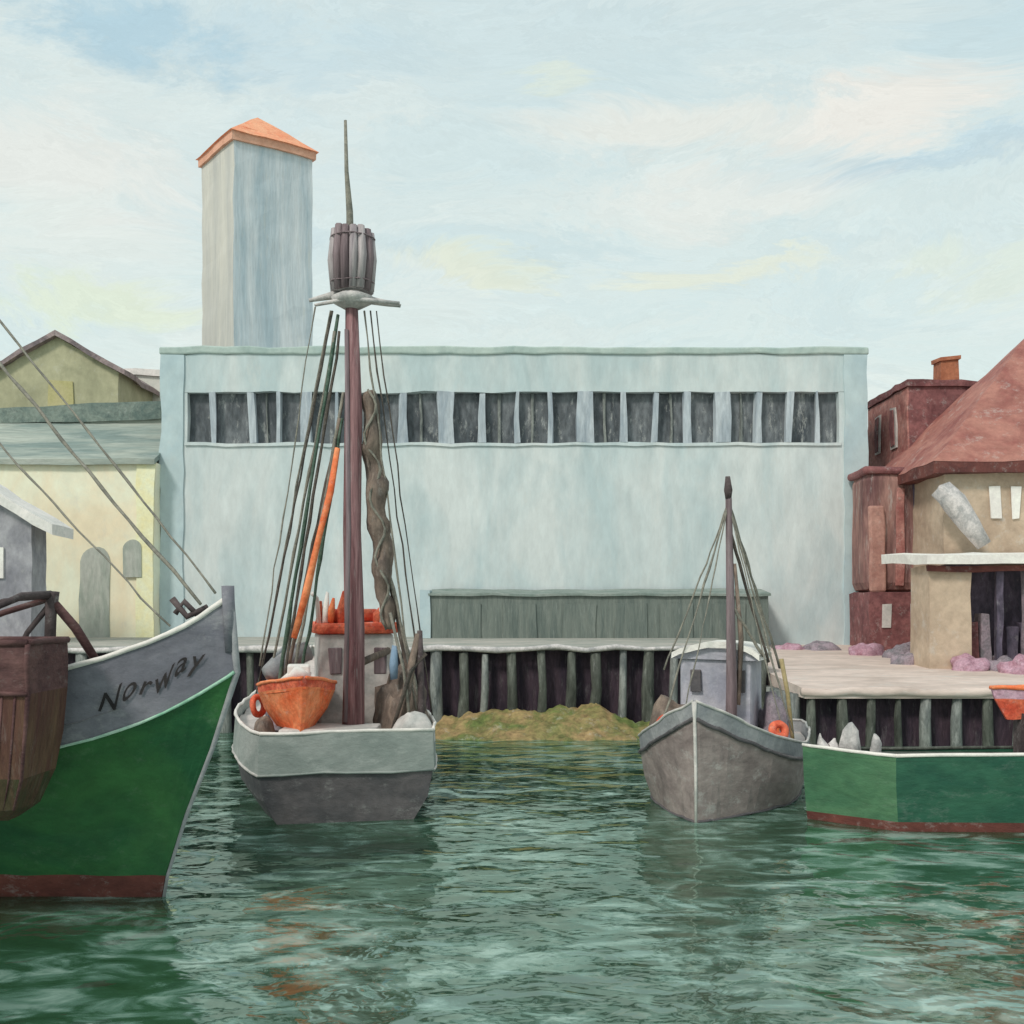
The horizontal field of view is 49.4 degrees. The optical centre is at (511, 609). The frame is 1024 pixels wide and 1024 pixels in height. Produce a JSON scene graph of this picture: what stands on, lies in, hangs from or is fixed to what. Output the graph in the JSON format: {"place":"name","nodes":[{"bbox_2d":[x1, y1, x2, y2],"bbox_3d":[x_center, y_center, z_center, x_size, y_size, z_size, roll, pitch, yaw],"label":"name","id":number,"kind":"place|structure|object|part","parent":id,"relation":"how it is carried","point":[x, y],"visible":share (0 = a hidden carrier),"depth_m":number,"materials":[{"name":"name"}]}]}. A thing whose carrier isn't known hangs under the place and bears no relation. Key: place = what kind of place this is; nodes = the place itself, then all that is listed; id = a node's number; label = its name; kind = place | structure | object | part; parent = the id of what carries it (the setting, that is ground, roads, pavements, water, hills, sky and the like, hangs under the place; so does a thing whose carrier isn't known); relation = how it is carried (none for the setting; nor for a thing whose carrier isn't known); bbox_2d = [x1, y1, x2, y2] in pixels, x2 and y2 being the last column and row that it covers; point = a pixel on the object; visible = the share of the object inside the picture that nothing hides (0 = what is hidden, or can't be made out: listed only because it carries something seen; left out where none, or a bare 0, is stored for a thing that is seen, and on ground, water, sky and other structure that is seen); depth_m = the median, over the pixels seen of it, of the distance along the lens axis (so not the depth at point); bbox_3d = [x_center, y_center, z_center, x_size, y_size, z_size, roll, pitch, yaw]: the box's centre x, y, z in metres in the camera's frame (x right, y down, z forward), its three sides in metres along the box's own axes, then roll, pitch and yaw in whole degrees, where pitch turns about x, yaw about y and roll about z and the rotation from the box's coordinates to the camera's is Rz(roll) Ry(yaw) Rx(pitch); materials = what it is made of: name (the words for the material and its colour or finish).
{"place":"outdoors","nodes":[
{"label":"outdoors","id":0,"kind":"place"},
{"bbox_2d":[0,731,1023,1023],"bbox_3d":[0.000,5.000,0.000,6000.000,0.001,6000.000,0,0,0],"label":"water","id":1,"kind":"structure","parent":0,"point":[542,883],"depth_m":18.01,"materials":[{"name":"green liquid"}]},
{"bbox_2d":[0,320,240,896],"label":"green fishing boat","id":2,"kind":"object","parent":1,"relation":"on","point":[106,815],"visible":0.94,"depth_m":18.89,"materials":[{"name":"wood"}]},
{"bbox_2d":[0,636,70,820],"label":"wooden boat","id":3,"kind":"object","parent":2,"relation":"on","point":[34,679],"visible":1,"depth_m":16.80,"materials":[{"name":"brown wood"}]},
{"bbox_2d":[231,119,437,824],"bbox_3d":[-5.635,-3.340,33.665,5.478,17.946,15.868,0,0,-13],"label":"fishing ketch","id":4,"kind":"object","parent":1,"relation":"on","point":[335,722],"visible":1,"depth_m":27.78,"materials":[{"name":"grey wood"}]},
{"bbox_2d":[329,647,341,674],"bbox_3d":[-4.629,1.347,29.182,0.353,0.726,0.111,0,0,-7],"label":"wheelhouse window","id":5,"kind":"structure","parent":4,"relation":"in","point":[335,654],"depth_m":29.15,"materials":[{"name":"grey glass"}]},
{"bbox_2d":[373,646,385,673],"bbox_3d":[-3.499,1.340,29.472,0.349,0.737,0.102,0,0,-14],"label":"wheelhouse window","id":6,"kind":"structure","parent":4,"relation":"in","point":[379,667],"depth_m":29.43,"materials":[{"name":"grey glass"}]},
{"bbox_2d":[68,638,770,732],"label":"wharf","id":7,"kind":"structure","parent":1,"relation":"in","point":[631,679],"depth_m":45.69,"materials":[{"name":"grey wood"}]},
{"bbox_2d":[0,485,73,635],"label":"grey shed","id":8,"kind":"structure","parent":7,"relation":"on","point":[26,527],"depth_m":50.00,"materials":[{"name":"white paint"}]},
{"bbox_2d":[0,546,4,578],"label":"window","id":9,"kind":"structure","parent":8,"relation":"in","point":[2,548],"depth_m":49.90,"materials":[{"name":"white paint"}]},
{"bbox_2d":[420,588,771,644],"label":"loading shed","id":10,"kind":"structure","parent":7,"relation":"on","point":[571,613],"depth_m":57.60,"materials":[{"name":"grey wood"}]},
{"bbox_2d":[448,603,480,638],"bbox_3d":[-2.447,0.763,57.555,1.734,2.166,0.070,0,0,0],"label":"shed door leaf","id":11,"kind":"structure","parent":10,"relation":"in","point":[464,620],"depth_m":57.52,"materials":[{"name":"grey wood"}]},
{"bbox_2d":[502,603,537,638],"bbox_3d":[0.431,0.752,57.555,1.862,2.162,0.070,0,0,0],"label":"shed door leaf","id":12,"kind":"structure","parent":10,"relation":"in","point":[519,620],"depth_m":57.52,"materials":[{"name":"grey wood"}]},
{"bbox_2d":[563,603,596,638],"bbox_3d":[3.498,0.755,57.555,1.775,2.129,0.070,0,0,0],"label":"shed door leaf","id":13,"kind":"structure","parent":10,"relation":"in","point":[579,620],"depth_m":57.52,"materials":[{"name":"grey wood"}]},
{"bbox_2d":[613,604,647,638],"bbox_3d":[6.131,0.785,57.555,1.776,2.162,0.070,0,0,0],"label":"shed door leaf","id":14,"kind":"structure","parent":10,"relation":"in","point":[630,620],"depth_m":57.52,"materials":[{"name":"grey wood"}]},
{"bbox_2d":[660,603,694,638],"bbox_3d":[8.548,0.750,57.555,1.827,2.124,0.070,0,0,0],"label":"shed door leaf","id":15,"kind":"structure","parent":10,"relation":"in","point":[672,616],"depth_m":57.52,"materials":[{"name":"grey wood"}]},
{"bbox_2d":[712,603,746,640],"bbox_3d":[11.234,0.749,57.555,1.788,2.147,0.070,0,0,0],"label":"shed door leaf","id":16,"kind":"structure","parent":10,"relation":"in","point":[717,609],"depth_m":57.52,"materials":[{"name":"grey wood"}]},
{"bbox_2d":[435,703,650,740],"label":"seaweed bank","id":17,"kind":"structure","parent":1,"relation":"in","point":[589,722],"depth_m":43.69,"materials":[{"name":"green plant"}]},
{"bbox_2d":[637,476,810,822],"bbox_3d":[5.886,1.033,30.491,4.435,8.992,9.746,0,0,20],"label":"grey fishing boat","id":18,"kind":"object","parent":1,"relation":"on","point":[717,743],"visible":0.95,"depth_m":28.00,"materials":[{"name":"wood"}]},
{"bbox_3d":[4.911,1.892,29.689,0.318,0.625,0.104,0,0,22],"label":"window","id":19,"kind":"part","parent":18,"relation":"part of","materials":[{"name":"grey glass"}]},
{"bbox_3d":[5.989,1.901,29.304,0.328,0.591,0.095,0,0,19],"label":"window","id":20,"kind":"part","parent":18,"relation":"part of","materials":[{"name":"grey glass"}]},
{"bbox_2d":[802,686,1023,831],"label":"green workboat","id":21,"kind":"object","parent":1,"relation":"on","point":[848,778],"visible":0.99,"depth_m":25.05,"materials":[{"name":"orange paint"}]},
{"bbox_2d":[0,0,1023,426],"label":"sky","id":22,"kind":"structure","parent":0,"point":[523,173],"materials":[{"name":"blue"}]},
{"bbox_2d":[766,645,1023,746],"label":"quay","id":23,"kind":"structure","parent":0,"point":[884,701],"depth_m":40.70,"materials":[{"name":"beige concrete"}]},
{"bbox_2d":[774,643,804,649],"bbox_3d":[14.323,1.917,57.247,1.632,0.426,1.286,0,0,-14],"label":"fishing net pile","id":24,"kind":"object","parent":23,"relation":"on","point":[789,646],"visible":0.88,"depth_m":56.93,"materials":[{"name":"pink fabric"}]},
{"bbox_2d":[803,640,840,650],"bbox_3d":[15.785,1.861,57.025,1.957,0.567,1.724,0,0,-15],"label":"fishing net pile","id":25,"kind":"object","parent":23,"relation":"on","point":[816,645],"visible":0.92,"depth_m":56.50,"materials":[{"name":"grey fabric"}]},
{"bbox_2d":[848,643,884,655],"bbox_3d":[17.207,1.948,54.021,1.729,0.680,1.623,0,0,23],"label":"fishing net pile","id":26,"kind":"object","parent":23,"relation":"on","point":[870,649],"visible":0.94,"depth_m":53.54,"materials":[{"name":"pink fabric"}]},
{"bbox_2d":[849,591,909,649],"bbox_3d":[20.099,1.067,58.050,4.122,4.061,3.300,0,0,0],"label":"annex base","id":27,"kind":"object","parent":23,"relation":"on","point":[865,613],"visible":0.34,"depth_m":56.40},
{"bbox_2d":[852,474,912,591],"bbox_3d":[20.004,-3.985,58.300,3.896,6.337,2.800,0,0,0],"label":"rusty annex","id":28,"kind":"object","parent":27,"relation":"on","point":[868,491],"visible":0.47,"depth_m":56.98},
{"bbox_2d":[868,504,884,591],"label":"annex buttress","id":29,"kind":"structure","parent":28,"relation":"attached to","point":[876,544],"depth_m":56.60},
{"bbox_2d":[848,467,920,479],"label":"annex parapet","id":30,"kind":"structure","parent":28,"relation":"on","point":[862,473],"depth_m":56.84,"materials":[{"name":"paint"}]},
{"bbox_2d":[896,488,903,584],"bbox_3d":[19.810,-3.712,56.845,0.428,4.972,0.090,0,0,0],"label":"annex panel","id":31,"kind":"object","parent":28,"relation":"attached to","point":[899,534],"visible":0.92,"depth_m":56.80,"materials":[{"name":"paint"}]},
{"bbox_2d":[912,485,913,550],"bbox_3d":[20.708,-4.803,56.845,0.621,3.670,0.090,0,0,0],"label":"annex panel","id":32,"kind":"object","parent":28,"relation":"attached to","point":[912,510],"visible":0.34,"depth_m":56.80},
{"bbox_2d":[881,604,891,627],"bbox_3d":[18.963,0.338,56.360,0.552,1.250,0.060,0,0,0],"label":"base window","id":33,"kind":"structure","parent":27,"relation":"attached to","point":[886,619],"depth_m":56.33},
{"bbox_2d":[882,642,909,657],"bbox_3d":[18.567,1.936,52.505,2.250,0.848,1.711,0,0,0],"label":"fishing net pile","id":34,"kind":"object","parent":23,"relation":"on","point":[903,648],"visible":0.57,"depth_m":52.08,"materials":[{"name":"fabric"}]},
{"bbox_2d":[890,651,913,664],"bbox_3d":[17.633,2.182,49.566,1.470,0.644,1.512,0,0,24],"label":"fishing net pile","id":35,"kind":"object","parent":23,"relation":"on","point":[907,658],"visible":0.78,"depth_m":49.07,"materials":[{"name":"fabric"}]},
{"bbox_2d":[882,552,1023,668],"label":"shed","id":36,"kind":"structure","parent":23,"relation":"on","point":[975,611],"depth_m":47.32,"materials":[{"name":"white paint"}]},
{"bbox_2d":[933,482,991,547],"bbox_3d":[20.778,-4.359,51.322,2.530,3.096,1.087,0,0,15],"label":"chute","id":37,"kind":"object","parent":36,"relation":"on","point":[951,499],"visible":1,"depth_m":50.95,"materials":[{"name":"grey metal"}]},
{"bbox_2d":[912,472,1023,567],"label":"walls","id":38,"kind":"structure","parent":36,"relation":"on","point":[937,530],"depth_m":52.70,"materials":[{"name":"beige paint"}]},
{"bbox_2d":[896,461,1023,484],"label":"eaves","id":39,"kind":"object","parent":38,"relation":"on","point":[921,474],"visible":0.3,"depth_m":52.00,"materials":[{"name":"brown wood"}]},
{"bbox_2d":[884,338,1023,473],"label":"roof","id":40,"kind":"structure","parent":39,"relation":"on","point":[982,418],"depth_m":54.12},
{"bbox_2d":[988,486,1001,518],"bbox_3d":[22.857,-5.052,52.645,0.602,1.577,0.090,0,0,0],"label":"window","id":41,"kind":"structure","parent":38,"relation":"attached to","point":[995,498],"depth_m":52.60,"materials":[{"name":"white paint"}]},
{"bbox_2d":[1012,486,1021,520],"bbox_3d":[23.872,-5.026,52.645,0.474,1.636,0.090,0,0,0],"label":"window","id":42,"kind":"structure","parent":38,"relation":"attached to","point":[1016,501],"depth_m":52.60,"materials":[{"name":"white paint"}]},
{"bbox_2d":[950,653,989,670],"bbox_3d":[19.204,2.231,46.807,1.631,0.805,1.448,0,0,0],"label":"fishing net pile","id":43,"kind":"object","parent":23,"relation":"on","point":[965,662],"visible":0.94,"depth_m":46.42,"materials":[{"name":"pink fabric"}]},
{"bbox_2d":[989,655,1012,670],"bbox_3d":[20.632,2.281,46.688,1.476,0.724,1.375,0,0,-25],"label":"fishing net pile","id":44,"kind":"object","parent":23,"relation":"on","point":[994,663],"visible":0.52,"depth_m":46.44,"materials":[{"name":"grey fabric"}]},
{"bbox_2d":[996,654,1023,674],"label":"fishing net pile","id":45,"kind":"object","parent":23,"relation":"on","point":[1015,665],"visible":0.96,"depth_m":45.30,"materials":[{"name":"pink fabric"}]},
{"label":"ground","id":46,"kind":"structure","parent":0,"visible":0},
{"bbox_2d":[0,336,152,407],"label":"gable walls","id":47,"kind":"structure","parent":46,"relation":"on","point":[95,380],"depth_m":75.00,"materials":[{"name":"yellow paint"}]},
{"bbox_2d":[0,329,57,371],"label":"roof","id":48,"kind":"structure","parent":47,"relation":"on","point":[28,348],"depth_m":74.50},
{"bbox_2d":[47,379,72,405],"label":"yellow panel","id":49,"kind":"object","parent":47,"relation":"attached to","point":[63,389],"visible":0.59,"depth_m":74.90,"materials":[{"name":"yellow paint"}]},
{"bbox_2d":[55,329,159,394],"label":"roof","id":50,"kind":"structure","parent":47,"relation":"on","point":[123,371],"depth_m":74.50,"materials":[{"name":"wood"}]},
{"bbox_2d":[0,463,160,637],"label":"walls","id":51,"kind":"structure","parent":46,"relation":"on","point":[86,505],"depth_m":59.00,"materials":[{"name":"beige paint"}]},
{"bbox_2d":[0,423,160,464],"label":"roof","id":52,"kind":"structure","parent":51,"relation":"on","point":[119,443],"depth_m":61.41,"materials":[{"name":"teal metal"}]},
{"bbox_2d":[17,420,159,463],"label":"wall","id":53,"kind":"structure","parent":52,"relation":"on","point":[142,421],"depth_m":65.50,"materials":[{"name":"paint"}]},
{"bbox_2d":[0,401,158,422],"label":"ridge band","id":54,"kind":"object","parent":53,"relation":"attached to","point":[128,411],"visible":0.64,"depth_m":65.30,"materials":[{"name":"metal"}]},
{"bbox_2d":[79,548,109,637],"bbox_3d":[-22.116,-0.842,59.100,1.672,4.843,0.300,0,0,0],"label":"arched door","id":55,"kind":"structure","parent":51,"relation":"attached to","point":[94,600],"depth_m":58.95,"materials":[{"name":"grey wood"}]},
{"bbox_2d":[121,540,142,577],"bbox_3d":[-20.108,-2.687,59.000,1.140,2.028,0.300,0,0,0],"label":"arched window","id":56,"kind":"structure","parent":51,"relation":"attached to","point":[131,558],"depth_m":58.85,"materials":[{"name":"grey glass"}]},
{"bbox_2d":[135,464,154,637],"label":"corner trim","id":57,"kind":"structure","parent":51,"relation":"attached to","point":[145,611],"depth_m":58.90,"materials":[{"name":"yellow paint"}]},
{"bbox_2d":[135,376,160,400],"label":"walls","id":58,"kind":"structure","parent":46,"relation":"on","point":[154,381],"depth_m":82.00,"materials":[{"name":"white paint"}]},
{"bbox_2d":[124,368,160,375],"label":"parapet","id":59,"kind":"structure","parent":58,"relation":"on","point":[143,372],"depth_m":81.80,"materials":[{"name":"white"}]},
{"bbox_2d":[197,118,317,346],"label":"tower","id":60,"kind":"structure","parent":46,"relation":"on","point":[257,246],"depth_m":77.77,"materials":[{"name":"paint"}]},
{"bbox_2d":[159,346,868,644],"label":"warehouse","id":61,"kind":"structure","parent":46,"relation":"on","point":[602,467],"depth_m":60.00,"materials":[{"name":"paint"}]},
{"bbox_2d":[868,389,908,467],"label":"gable side wall","id":62,"kind":"structure","parent":46,"relation":"on","point":[900,400],"depth_m":62.97,"materials":[{"name":"paint"}]},
{"bbox_2d":[874,415,881,454],"bbox_3d":[21.239,-10.126,64.600,0.129,2.307,1.000,0,0,0],"label":"window frame","id":63,"kind":"object","parent":62,"relation":"attached to","point":[879,434],"visible":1,"depth_m":64.18,"materials":[{"name":"grey wood"}]},
{"bbox_2d":[874,418,878,452],"bbox_3d":[21.150,-10.133,64.600,0.126,2.007,0.560,0,0,0],"label":"window pane","id":64,"kind":"object","parent":63,"relation":"in","point":[876,434],"visible":1,"depth_m":64.49,"materials":[{"name":"black glass"}]},
{"bbox_2d":[889,406,897,448],"bbox_3d":[21.259,-10.106,62.000,0.180,2.249,1.000,0,0,0],"label":"window frame","id":65,"kind":"object","parent":62,"relation":"attached to","point":[894,445],"visible":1,"depth_m":61.59,"materials":[{"name":"white wood"}]},
{"bbox_2d":[888,410,894,444],"bbox_3d":[21.148,-10.120,62.000,0.172,1.915,0.560,0,0,0],"label":"window pane","id":66,"kind":"object","parent":65,"relation":"in","point":[891,423],"visible":1,"depth_m":61.91,"materials":[{"name":"grey glass"}]},
{"bbox_2d":[884,387,1023,466],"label":"walls","id":67,"kind":"structure","parent":46,"relation":"on","point":[928,407],"depth_m":60.00,"materials":[{"name":"paint"}]},
{"bbox_2d":[867,380,978,409],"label":"parapet","id":68,"kind":"structure","parent":67,"relation":"on","point":[889,393],"depth_m":59.85,"materials":[{"name":"paint"}]},
{"bbox_2d":[933,359,958,379],"bbox_3d":[24.385,-13.085,62.600,1.078,1.726,1.200,0,0,0],"label":"chimney","id":69,"kind":"object","parent":68,"relation":"on","point":[948,369],"visible":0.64,"depth_m":62.00,"materials":[{"name":"brick"}]},
{"bbox_2d":[931,355,961,364],"bbox_3d":[24.409,-14.022,62.600,1.267,0.260,1.400,0,0,0],"label":"chimney cap","id":70,"kind":"object","parent":69,"relation":"on","point":[941,357],"visible":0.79,"depth_m":61.90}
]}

